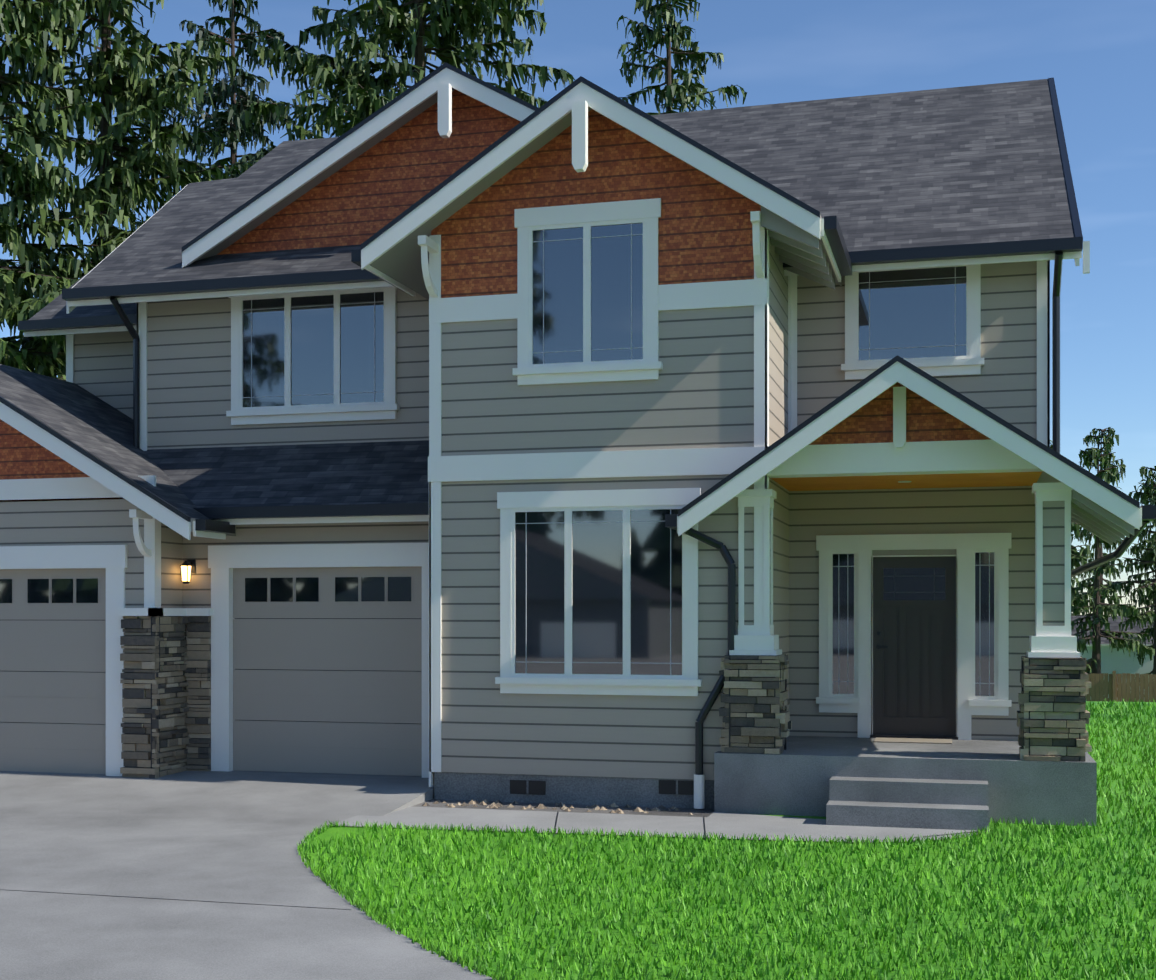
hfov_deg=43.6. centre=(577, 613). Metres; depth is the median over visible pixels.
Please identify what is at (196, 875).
driveway
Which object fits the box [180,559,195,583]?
lantern wall
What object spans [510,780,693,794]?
foundation vents
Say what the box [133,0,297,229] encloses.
fir tree
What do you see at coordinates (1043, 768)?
porch
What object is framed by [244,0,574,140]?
fir tree
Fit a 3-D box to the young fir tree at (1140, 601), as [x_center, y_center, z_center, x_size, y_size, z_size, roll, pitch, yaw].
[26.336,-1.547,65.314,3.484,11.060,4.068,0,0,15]
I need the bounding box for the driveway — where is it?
[0,770,495,979]
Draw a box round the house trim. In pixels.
[0,63,1155,808]
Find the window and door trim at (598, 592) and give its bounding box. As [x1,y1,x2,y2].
[226,198,1011,739]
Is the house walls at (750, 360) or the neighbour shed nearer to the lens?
the house walls at (750, 360)
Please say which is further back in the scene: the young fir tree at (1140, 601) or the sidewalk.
the young fir tree at (1140, 601)
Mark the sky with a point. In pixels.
(1100, 55)
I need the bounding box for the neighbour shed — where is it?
[1071,616,1153,697]
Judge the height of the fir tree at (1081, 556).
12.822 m
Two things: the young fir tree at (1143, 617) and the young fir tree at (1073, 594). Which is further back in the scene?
the young fir tree at (1073, 594)
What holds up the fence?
on the lawn at (328, 834)
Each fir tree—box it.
[0,0,131,380]
[0,0,258,378]
[0,146,28,362]
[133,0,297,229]
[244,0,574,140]
[617,0,746,114]
[1050,440,1077,598]
[1071,427,1131,615]
[1071,431,1154,701]
[1071,520,1093,615]
[1071,545,1074,595]
[1109,466,1155,673]
[1130,466,1155,612]
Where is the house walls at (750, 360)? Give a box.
[0,90,1049,808]
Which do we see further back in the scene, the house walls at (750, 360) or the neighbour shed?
the neighbour shed
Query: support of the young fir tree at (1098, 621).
on the lawn at (328, 834)
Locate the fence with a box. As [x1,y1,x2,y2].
[1085,671,1155,701]
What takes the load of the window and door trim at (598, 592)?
attached to the house walls at (750, 360)
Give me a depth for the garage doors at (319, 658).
16.75 m
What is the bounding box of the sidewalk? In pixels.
[332,806,984,841]
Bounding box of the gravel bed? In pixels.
[414,799,713,816]
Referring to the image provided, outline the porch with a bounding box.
[714,382,1096,831]
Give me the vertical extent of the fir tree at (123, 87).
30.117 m
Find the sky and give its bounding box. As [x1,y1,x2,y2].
[0,0,1155,615]
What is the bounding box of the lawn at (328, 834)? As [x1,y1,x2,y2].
[305,701,1155,979]
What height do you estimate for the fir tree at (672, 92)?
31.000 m
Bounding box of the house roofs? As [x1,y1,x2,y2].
[0,79,1074,535]
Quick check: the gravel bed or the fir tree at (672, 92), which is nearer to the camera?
the gravel bed
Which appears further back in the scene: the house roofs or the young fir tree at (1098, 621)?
the young fir tree at (1098, 621)
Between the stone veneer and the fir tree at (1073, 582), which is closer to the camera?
the stone veneer
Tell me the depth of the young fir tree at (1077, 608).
70.57 m
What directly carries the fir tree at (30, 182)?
on the lawn at (328, 834)
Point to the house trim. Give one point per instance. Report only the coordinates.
(1100, 507)
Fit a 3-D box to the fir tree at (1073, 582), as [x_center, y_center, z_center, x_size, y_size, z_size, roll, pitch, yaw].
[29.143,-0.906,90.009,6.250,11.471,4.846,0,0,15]
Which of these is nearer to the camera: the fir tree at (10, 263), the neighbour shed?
the fir tree at (10, 263)
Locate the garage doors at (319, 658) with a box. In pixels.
[0,543,428,777]
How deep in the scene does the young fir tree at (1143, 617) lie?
58.91 m
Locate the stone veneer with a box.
[117,608,212,777]

